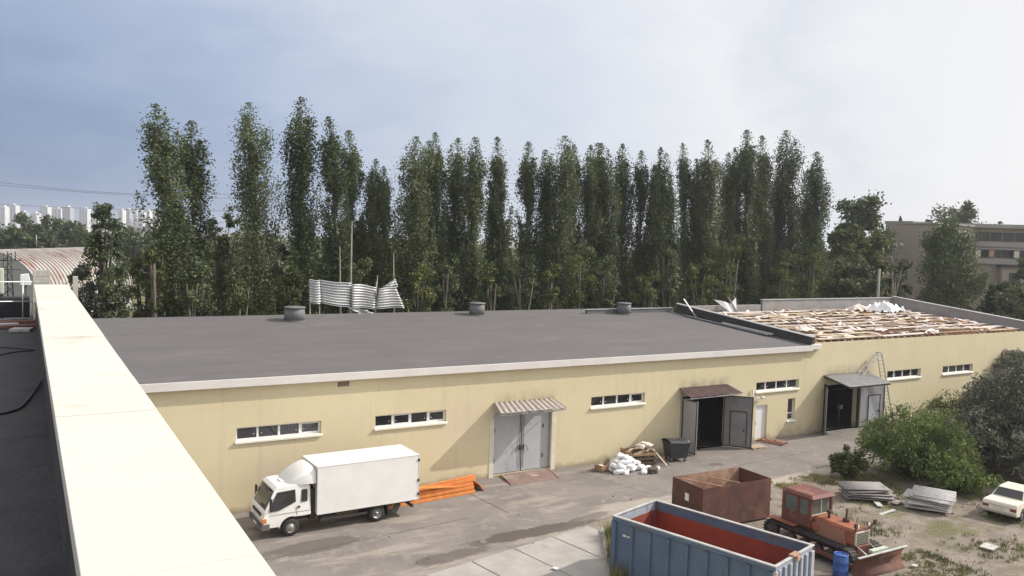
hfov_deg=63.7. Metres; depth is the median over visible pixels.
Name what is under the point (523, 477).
door ramp
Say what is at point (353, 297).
metal screen
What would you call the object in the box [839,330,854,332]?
insulation scrap
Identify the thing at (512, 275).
young tree
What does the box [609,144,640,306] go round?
poplar tree
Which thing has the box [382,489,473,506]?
rack beam
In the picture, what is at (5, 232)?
broadleaf tree
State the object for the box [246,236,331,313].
broadleaf tree
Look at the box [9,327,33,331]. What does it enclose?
scrap board
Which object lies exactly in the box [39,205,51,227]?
tower block
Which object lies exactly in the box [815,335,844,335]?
loose board
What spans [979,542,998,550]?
litter board
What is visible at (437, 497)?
rack beam
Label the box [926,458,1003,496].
willow bush
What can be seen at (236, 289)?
young tree
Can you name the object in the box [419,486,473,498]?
rack beam
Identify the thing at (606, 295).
young tree
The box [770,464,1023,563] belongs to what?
weeds
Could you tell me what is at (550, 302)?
young tree
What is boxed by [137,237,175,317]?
young tree
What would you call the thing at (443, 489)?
rack beam
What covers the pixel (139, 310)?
young tree
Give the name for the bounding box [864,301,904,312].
plastic film
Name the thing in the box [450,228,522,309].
broadleaf tree
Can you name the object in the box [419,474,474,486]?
rack beam
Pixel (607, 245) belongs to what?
poplar tree
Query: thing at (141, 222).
tower block
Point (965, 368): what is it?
window
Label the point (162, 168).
poplar tree
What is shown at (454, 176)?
poplar tree
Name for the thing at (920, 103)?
sky
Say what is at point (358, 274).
young tree
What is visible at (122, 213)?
tower block
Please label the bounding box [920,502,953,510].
corrugated sheet
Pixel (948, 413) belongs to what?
weed shrub
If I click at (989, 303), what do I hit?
broadleaf tree
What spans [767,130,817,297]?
poplar tree
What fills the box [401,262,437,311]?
young tree
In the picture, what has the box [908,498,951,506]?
corrugated sheet
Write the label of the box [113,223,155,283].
broadleaf tree
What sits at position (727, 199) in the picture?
poplar tree
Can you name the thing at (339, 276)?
bare trunk
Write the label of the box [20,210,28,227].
tower block
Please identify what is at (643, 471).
rubble bag
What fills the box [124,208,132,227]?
tower block
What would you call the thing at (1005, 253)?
window
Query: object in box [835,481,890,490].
corrugated sheet
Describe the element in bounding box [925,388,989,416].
weed shrub
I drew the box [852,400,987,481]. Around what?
willow bush
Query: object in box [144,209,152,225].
tower block
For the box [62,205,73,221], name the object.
tower block
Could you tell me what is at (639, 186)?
poplar tree
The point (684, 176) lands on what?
poplar tree
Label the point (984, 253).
window
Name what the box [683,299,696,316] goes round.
loose plank
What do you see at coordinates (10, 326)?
scrap board
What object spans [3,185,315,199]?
power line
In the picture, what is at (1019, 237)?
window
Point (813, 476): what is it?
dry grass
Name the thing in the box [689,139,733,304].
poplar tree
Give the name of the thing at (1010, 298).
broadleaf tree
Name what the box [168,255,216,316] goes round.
young tree
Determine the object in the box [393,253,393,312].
bare trunk
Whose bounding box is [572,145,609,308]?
poplar tree
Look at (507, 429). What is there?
door leaf
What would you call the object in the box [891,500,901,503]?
concrete piece
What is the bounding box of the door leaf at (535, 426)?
[520,409,549,469]
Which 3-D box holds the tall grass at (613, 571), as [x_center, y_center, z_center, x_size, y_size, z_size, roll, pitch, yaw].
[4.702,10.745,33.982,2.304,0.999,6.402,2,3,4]
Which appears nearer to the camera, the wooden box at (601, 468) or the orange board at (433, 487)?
the orange board at (433, 487)
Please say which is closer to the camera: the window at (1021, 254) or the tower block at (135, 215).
the window at (1021, 254)
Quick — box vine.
[994,348,1023,366]
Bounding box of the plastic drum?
[832,551,848,575]
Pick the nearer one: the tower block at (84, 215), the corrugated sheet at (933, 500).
the corrugated sheet at (933, 500)
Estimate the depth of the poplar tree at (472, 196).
72.36 m
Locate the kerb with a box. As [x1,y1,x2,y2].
[601,527,610,575]
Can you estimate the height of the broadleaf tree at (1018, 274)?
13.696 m
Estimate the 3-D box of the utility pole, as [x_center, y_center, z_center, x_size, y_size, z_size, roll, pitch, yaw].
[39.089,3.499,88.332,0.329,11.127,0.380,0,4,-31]
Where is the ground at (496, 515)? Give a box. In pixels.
[56,229,1023,575]
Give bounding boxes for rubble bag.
[609,463,618,468]
[613,469,623,474]
[616,463,626,469]
[622,458,631,464]
[641,469,646,474]
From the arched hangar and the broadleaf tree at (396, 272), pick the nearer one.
the broadleaf tree at (396, 272)
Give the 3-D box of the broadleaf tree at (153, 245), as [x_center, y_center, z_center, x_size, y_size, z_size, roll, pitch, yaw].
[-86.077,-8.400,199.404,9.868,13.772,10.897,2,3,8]
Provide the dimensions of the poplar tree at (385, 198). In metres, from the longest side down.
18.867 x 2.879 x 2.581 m
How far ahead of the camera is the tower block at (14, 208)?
1561.62 m
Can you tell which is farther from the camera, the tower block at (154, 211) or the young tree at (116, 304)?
the tower block at (154, 211)
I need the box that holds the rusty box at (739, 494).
[672,467,770,522]
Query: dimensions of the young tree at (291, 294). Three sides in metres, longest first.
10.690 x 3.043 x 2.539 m
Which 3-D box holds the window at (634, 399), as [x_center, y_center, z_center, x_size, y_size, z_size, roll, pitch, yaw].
[6.337,6.744,49.310,4.150,0.744,0.320,0,4,-31]
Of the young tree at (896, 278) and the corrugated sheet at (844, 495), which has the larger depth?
the young tree at (896, 278)
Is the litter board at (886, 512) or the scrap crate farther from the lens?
the scrap crate
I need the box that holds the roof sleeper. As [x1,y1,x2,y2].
[0,320,34,323]
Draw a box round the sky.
[0,0,1023,250]
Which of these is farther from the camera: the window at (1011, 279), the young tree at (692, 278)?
the window at (1011, 279)
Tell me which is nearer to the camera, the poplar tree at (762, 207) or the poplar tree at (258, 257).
the poplar tree at (258, 257)
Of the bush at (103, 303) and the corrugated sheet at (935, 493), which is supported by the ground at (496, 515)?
the bush at (103, 303)
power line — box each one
[0,174,665,194]
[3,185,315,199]
[4,204,518,211]
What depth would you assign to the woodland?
349.51 m
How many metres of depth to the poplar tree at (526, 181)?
77.69 m
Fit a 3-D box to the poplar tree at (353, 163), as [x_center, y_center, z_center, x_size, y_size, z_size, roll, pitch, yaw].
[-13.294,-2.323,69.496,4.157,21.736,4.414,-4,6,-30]
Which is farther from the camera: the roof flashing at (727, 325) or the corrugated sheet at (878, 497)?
the roof flashing at (727, 325)
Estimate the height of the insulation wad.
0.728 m
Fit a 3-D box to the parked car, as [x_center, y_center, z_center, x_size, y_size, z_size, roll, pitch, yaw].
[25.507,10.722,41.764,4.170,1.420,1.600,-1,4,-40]
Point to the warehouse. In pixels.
(243, 405)
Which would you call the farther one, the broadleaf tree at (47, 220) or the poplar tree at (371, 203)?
the broadleaf tree at (47, 220)
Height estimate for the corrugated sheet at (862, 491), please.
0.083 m
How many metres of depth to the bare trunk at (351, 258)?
62.03 m
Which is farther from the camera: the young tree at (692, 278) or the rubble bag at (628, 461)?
the young tree at (692, 278)
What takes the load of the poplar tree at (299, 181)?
on the ground at (496, 515)
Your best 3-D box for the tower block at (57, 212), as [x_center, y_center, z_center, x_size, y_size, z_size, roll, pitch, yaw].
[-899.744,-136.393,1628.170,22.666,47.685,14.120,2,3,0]
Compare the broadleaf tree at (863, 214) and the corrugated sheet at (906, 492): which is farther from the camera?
the broadleaf tree at (863, 214)
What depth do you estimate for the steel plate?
42.81 m
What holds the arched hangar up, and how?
on the ground at (496, 515)
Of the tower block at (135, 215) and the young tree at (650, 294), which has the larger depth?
the tower block at (135, 215)
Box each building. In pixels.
[0,285,275,575]
[884,216,1023,313]
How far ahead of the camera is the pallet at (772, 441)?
55.19 m
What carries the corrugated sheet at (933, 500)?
on the corrugated sheet at (906, 492)
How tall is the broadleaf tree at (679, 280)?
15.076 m
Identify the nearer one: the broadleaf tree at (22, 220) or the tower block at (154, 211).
the broadleaf tree at (22, 220)
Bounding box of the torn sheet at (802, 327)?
[794,325,816,330]
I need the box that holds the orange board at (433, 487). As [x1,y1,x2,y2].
[419,485,472,488]
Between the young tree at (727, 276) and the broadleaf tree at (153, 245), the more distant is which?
the broadleaf tree at (153, 245)
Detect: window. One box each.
[235,421,322,444]
[374,410,447,430]
[590,393,645,409]
[755,379,799,393]
[786,398,795,422]
[887,368,921,380]
[942,364,973,375]
[978,232,989,240]
[978,249,988,256]
[991,232,1001,240]
[991,250,1000,257]
[1002,250,1012,257]
[1003,233,1014,241]
[1009,273,1015,282]
[1015,233,1023,241]
[1019,251,1023,257]
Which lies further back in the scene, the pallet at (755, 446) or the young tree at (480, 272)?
the young tree at (480, 272)
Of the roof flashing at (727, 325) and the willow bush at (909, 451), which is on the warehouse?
the roof flashing at (727, 325)
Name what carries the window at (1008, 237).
in the office building at (1000, 247)
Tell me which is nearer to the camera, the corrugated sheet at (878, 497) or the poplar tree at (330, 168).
the corrugated sheet at (878, 497)
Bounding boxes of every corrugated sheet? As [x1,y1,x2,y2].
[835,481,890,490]
[836,484,892,492]
[839,489,893,497]
[839,491,893,500]
[842,489,894,499]
[850,492,895,496]
[902,489,943,503]
[904,498,943,512]
[906,497,949,508]
[908,486,951,505]
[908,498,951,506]
[908,504,951,512]
[913,485,955,502]
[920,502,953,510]
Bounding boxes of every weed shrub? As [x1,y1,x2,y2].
[924,407,964,425]
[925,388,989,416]
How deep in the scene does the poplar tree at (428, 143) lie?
72.09 m
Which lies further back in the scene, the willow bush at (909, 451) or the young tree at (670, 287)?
the young tree at (670, 287)
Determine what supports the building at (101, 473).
on the ground at (496, 515)
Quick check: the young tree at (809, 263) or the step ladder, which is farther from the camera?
the young tree at (809, 263)
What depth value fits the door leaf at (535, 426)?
46.61 m
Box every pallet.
[751,444,766,449]
[757,437,787,445]
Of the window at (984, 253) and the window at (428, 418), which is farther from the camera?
the window at (984, 253)
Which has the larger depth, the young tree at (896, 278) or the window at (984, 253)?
the window at (984, 253)
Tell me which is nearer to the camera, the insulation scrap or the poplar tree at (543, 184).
the insulation scrap
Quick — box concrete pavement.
[426,526,607,575]
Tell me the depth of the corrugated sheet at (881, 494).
42.82 m
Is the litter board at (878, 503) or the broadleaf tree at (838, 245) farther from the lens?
the broadleaf tree at (838, 245)
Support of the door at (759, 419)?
in the warehouse
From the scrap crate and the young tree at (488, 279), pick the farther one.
the young tree at (488, 279)
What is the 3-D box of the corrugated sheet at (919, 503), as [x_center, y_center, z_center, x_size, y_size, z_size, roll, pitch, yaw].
[21.208,10.871,42.018,1.950,0.084,1.167,2,13,23]
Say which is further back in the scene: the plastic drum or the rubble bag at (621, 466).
the rubble bag at (621, 466)
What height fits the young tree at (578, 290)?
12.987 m
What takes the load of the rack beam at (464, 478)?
on the rack beam
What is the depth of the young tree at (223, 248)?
65.74 m
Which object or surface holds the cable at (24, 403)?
on the building at (101, 473)
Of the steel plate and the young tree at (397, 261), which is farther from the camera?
the young tree at (397, 261)
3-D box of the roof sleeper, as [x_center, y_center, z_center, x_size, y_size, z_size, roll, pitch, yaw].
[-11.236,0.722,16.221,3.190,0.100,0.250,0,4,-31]
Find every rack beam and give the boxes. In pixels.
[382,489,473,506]
[388,490,474,508]
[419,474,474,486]
[419,478,475,491]
[419,482,472,495]
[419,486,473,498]
[423,476,471,485]
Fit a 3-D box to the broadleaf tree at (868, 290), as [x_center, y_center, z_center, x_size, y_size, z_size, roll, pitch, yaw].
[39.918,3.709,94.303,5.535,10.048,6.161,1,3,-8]
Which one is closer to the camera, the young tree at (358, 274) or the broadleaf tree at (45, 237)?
the young tree at (358, 274)
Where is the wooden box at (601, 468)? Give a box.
[595,459,610,471]
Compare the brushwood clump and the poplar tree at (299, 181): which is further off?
the poplar tree at (299, 181)
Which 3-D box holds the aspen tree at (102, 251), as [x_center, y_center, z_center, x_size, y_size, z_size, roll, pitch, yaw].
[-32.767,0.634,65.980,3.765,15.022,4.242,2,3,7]
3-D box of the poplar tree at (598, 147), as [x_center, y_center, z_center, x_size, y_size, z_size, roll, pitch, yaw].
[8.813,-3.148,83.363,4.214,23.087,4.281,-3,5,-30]
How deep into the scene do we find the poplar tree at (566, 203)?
77.27 m
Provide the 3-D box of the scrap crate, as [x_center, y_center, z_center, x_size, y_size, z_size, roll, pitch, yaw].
[7.486,10.007,48.953,1.740,0.860,1.320,1,4,-19]
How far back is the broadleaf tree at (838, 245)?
106.34 m
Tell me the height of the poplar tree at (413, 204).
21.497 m
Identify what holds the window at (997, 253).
in the office building at (1000, 247)
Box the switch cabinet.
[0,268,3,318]
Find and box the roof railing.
[0,281,31,319]
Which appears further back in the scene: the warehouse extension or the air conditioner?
the warehouse extension
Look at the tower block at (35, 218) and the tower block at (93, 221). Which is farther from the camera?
the tower block at (93, 221)
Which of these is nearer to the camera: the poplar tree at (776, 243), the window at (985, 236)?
the poplar tree at (776, 243)
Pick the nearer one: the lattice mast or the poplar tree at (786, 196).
the lattice mast
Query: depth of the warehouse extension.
65.19 m
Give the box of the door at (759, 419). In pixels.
[754,405,763,438]
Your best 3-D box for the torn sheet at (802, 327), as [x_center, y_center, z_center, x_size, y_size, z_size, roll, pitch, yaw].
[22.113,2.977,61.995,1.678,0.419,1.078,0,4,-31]
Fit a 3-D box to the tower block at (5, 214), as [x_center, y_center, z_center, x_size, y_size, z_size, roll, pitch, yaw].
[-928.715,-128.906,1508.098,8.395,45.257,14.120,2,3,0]
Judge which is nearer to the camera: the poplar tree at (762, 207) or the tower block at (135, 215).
the poplar tree at (762, 207)
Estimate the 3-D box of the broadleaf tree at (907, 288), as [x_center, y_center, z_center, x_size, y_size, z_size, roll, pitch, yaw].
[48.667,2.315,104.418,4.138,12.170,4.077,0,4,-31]
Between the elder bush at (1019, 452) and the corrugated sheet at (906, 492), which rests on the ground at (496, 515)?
the elder bush at (1019, 452)
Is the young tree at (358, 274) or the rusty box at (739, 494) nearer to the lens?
the rusty box at (739, 494)
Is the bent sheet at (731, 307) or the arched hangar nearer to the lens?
the bent sheet at (731, 307)
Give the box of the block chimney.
[33,270,77,317]
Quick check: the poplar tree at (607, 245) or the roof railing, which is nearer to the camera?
the roof railing
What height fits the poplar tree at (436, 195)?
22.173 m
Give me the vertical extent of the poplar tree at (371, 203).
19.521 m
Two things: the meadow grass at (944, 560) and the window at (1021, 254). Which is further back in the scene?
the window at (1021, 254)
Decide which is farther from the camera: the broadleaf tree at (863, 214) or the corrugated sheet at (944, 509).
the broadleaf tree at (863, 214)
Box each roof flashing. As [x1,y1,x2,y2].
[684,315,768,335]
[722,322,773,334]
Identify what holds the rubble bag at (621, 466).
on the rubble bag
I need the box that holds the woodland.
[66,232,874,278]
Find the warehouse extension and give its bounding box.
[693,296,1023,434]
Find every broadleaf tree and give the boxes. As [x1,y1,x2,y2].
[0,221,26,248]
[0,226,43,248]
[12,211,36,247]
[32,222,61,247]
[37,213,69,247]
[54,219,92,247]
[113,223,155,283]
[137,231,178,266]
[177,225,284,315]
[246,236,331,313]
[374,235,411,311]
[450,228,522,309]
[508,231,584,307]
[613,248,684,305]
[671,230,714,308]
[823,254,874,297]
[826,223,867,281]
[832,189,902,297]
[834,278,885,297]
[855,229,891,296]
[882,259,912,298]
[927,200,986,223]
[972,279,1023,314]
[992,284,1023,319]
[1012,257,1023,286]
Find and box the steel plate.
[473,481,483,490]
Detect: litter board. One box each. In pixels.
[873,501,882,506]
[879,509,895,514]
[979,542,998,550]
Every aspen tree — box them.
[65,264,97,318]
[72,202,130,318]
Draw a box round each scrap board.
[0,323,36,328]
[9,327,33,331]
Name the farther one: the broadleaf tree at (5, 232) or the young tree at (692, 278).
the broadleaf tree at (5, 232)
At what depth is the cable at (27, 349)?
13.48 m
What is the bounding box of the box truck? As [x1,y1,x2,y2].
[249,444,419,535]
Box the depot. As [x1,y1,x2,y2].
[130,226,152,237]
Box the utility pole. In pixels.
[876,269,880,296]
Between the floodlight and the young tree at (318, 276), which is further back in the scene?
the young tree at (318, 276)
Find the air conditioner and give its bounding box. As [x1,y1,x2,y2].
[0,296,29,318]
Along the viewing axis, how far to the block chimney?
18.30 m
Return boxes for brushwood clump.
[648,466,657,473]
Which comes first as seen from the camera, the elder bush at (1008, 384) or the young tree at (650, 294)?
the elder bush at (1008, 384)
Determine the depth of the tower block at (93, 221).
1621.25 m
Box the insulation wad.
[847,304,867,310]
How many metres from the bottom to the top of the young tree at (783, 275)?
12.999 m
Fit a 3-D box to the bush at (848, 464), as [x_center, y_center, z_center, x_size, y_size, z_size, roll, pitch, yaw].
[19.177,9.962,47.009,2.336,1.998,2.397,0,4,-31]
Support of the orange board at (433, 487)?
on the rack beam
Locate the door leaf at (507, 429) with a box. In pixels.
[493,412,521,473]
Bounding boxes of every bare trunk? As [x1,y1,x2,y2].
[339,246,340,313]
[349,221,352,312]
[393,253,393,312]
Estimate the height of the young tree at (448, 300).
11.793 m
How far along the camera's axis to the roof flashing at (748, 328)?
61.88 m
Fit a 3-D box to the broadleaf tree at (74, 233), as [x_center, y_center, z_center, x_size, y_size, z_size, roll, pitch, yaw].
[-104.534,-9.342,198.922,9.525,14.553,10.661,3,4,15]
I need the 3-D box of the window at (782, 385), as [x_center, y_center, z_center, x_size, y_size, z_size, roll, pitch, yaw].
[18.134,6.697,56.296,4.290,0.744,0.320,0,4,-31]
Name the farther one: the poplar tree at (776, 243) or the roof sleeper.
the poplar tree at (776, 243)
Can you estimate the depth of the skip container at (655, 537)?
31.01 m
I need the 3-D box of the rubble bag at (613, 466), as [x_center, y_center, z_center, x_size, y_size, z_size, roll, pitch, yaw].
[5.858,10.154,46.825,0.640,0.280,0.396,13,-20,13]
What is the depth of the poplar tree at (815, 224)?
94.81 m
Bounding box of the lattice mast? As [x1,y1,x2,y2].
[0,251,20,295]
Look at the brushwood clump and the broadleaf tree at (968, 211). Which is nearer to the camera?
the brushwood clump
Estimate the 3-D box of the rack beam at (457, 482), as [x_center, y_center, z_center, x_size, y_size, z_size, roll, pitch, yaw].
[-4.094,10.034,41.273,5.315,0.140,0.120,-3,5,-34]
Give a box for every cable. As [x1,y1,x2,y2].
[0,347,33,354]
[0,379,42,414]
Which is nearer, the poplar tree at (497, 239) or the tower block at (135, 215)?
the poplar tree at (497, 239)
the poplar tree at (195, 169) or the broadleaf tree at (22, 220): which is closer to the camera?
the poplar tree at (195, 169)
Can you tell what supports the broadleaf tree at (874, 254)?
on the ground at (496, 515)
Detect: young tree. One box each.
[99,261,136,317]
[125,246,165,317]
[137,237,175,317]
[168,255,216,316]
[202,204,240,315]
[217,265,260,315]
[263,243,294,312]
[274,264,306,314]
[311,244,334,313]
[347,257,372,312]
[376,232,404,312]
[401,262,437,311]
[429,253,460,311]
[461,249,488,308]
[469,261,501,310]
[502,254,539,309]
[533,263,562,309]
[561,243,596,308]
[586,254,620,308]
[625,269,662,307]
[656,240,680,311]
[678,254,719,305]
[702,233,749,304]
[763,249,799,298]
[789,240,826,298]
[882,252,907,303]
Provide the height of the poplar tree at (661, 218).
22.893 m
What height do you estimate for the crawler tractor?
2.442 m
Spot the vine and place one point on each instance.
(1009, 353)
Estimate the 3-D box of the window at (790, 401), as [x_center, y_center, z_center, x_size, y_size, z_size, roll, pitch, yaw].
[19.326,8.458,57.140,0.850,1.644,0.320,0,4,-31]
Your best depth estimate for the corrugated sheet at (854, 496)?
43.09 m
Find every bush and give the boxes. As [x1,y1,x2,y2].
[92,289,132,317]
[828,444,869,479]
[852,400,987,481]
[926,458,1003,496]
[928,405,1023,472]
[944,349,1023,460]
[960,365,1023,409]
[1002,429,1023,478]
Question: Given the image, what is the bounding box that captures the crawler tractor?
[763,483,907,575]
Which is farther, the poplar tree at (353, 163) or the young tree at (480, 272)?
the young tree at (480, 272)
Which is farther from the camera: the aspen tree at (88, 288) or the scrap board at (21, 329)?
the aspen tree at (88, 288)
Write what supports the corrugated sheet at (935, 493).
on the corrugated sheet at (933, 500)
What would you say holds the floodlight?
on the building at (101, 473)
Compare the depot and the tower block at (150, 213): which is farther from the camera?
the tower block at (150, 213)
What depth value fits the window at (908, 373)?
63.49 m
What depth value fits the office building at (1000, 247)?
121.71 m
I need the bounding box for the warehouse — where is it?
[93,302,821,513]
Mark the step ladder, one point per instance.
(883, 364)
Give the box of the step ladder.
[858,352,891,420]
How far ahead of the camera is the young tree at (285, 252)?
67.99 m
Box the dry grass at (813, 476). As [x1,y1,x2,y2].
[771,473,874,487]
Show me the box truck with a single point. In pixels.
(327, 487)
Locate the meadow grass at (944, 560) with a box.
[883,548,991,575]
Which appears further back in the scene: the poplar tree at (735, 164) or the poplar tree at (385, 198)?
the poplar tree at (735, 164)
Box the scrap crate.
[620,447,655,464]
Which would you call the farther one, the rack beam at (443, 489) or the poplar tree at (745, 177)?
the poplar tree at (745, 177)
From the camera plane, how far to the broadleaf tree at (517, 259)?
101.10 m
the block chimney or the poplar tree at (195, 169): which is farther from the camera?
the poplar tree at (195, 169)
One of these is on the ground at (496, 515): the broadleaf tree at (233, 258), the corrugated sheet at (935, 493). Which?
the broadleaf tree at (233, 258)
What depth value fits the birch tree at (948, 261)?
96.14 m
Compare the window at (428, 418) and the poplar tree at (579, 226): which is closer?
the window at (428, 418)
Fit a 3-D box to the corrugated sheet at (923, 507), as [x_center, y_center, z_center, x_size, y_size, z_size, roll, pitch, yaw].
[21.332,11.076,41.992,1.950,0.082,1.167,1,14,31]
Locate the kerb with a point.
(604, 539)
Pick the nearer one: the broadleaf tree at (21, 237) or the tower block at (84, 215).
the broadleaf tree at (21, 237)
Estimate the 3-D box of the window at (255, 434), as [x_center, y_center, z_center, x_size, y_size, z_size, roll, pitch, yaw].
[-11.022,6.813,39.030,4.120,0.744,0.320,0,4,-31]
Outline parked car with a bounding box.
[981,481,1023,521]
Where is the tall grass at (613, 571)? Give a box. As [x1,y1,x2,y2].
[599,516,638,575]
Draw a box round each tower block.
[0,205,9,229]
[7,204,19,227]
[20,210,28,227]
[30,211,40,224]
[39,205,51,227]
[52,207,61,221]
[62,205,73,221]
[79,207,90,231]
[91,210,98,230]
[118,208,125,233]
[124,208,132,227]
[133,208,138,225]
[138,210,145,225]
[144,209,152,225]
[151,208,160,225]
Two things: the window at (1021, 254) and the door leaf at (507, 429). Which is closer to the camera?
the door leaf at (507, 429)
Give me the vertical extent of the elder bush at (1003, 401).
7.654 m
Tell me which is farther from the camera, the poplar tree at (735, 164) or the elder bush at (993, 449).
the poplar tree at (735, 164)
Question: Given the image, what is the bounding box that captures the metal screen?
[309,279,403,313]
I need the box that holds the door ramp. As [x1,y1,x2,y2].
[501,468,558,485]
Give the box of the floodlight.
[20,274,30,317]
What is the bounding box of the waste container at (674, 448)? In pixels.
[661,437,690,461]
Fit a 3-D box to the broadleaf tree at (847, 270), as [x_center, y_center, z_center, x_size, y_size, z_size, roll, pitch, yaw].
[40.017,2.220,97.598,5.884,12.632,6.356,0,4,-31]
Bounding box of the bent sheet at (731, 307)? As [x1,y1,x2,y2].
[715,297,737,313]
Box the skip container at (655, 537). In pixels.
[610,499,814,575]
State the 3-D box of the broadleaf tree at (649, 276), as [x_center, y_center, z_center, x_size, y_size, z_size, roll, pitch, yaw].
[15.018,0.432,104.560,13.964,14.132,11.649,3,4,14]
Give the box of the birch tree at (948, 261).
[913,208,994,311]
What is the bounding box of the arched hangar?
[0,247,132,314]
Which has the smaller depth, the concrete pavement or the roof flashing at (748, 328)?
the concrete pavement
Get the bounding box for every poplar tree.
[128,103,204,316]
[168,120,221,316]
[217,102,291,314]
[272,96,333,313]
[313,116,358,313]
[332,130,373,310]
[352,158,392,312]
[371,136,445,312]
[372,166,402,312]
[402,141,450,309]
[426,132,453,311]
[438,138,467,310]
[447,137,497,310]
[480,137,518,310]
[510,141,543,309]
[528,135,593,309]
[534,149,564,309]
[565,144,586,308]
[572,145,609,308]
[583,142,608,306]
[587,143,628,307]
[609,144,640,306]
[625,150,650,307]
[636,147,682,306]
[674,143,709,304]
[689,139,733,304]
[713,153,743,304]
[729,129,764,304]
[730,147,743,293]
[751,135,779,304]
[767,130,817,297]
[768,170,787,298]
[796,151,839,297]
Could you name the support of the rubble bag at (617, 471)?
on the ground at (496, 515)
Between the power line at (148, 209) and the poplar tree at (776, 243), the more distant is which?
the power line at (148, 209)
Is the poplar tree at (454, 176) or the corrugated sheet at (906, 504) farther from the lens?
the poplar tree at (454, 176)
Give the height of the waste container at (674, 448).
1.347 m

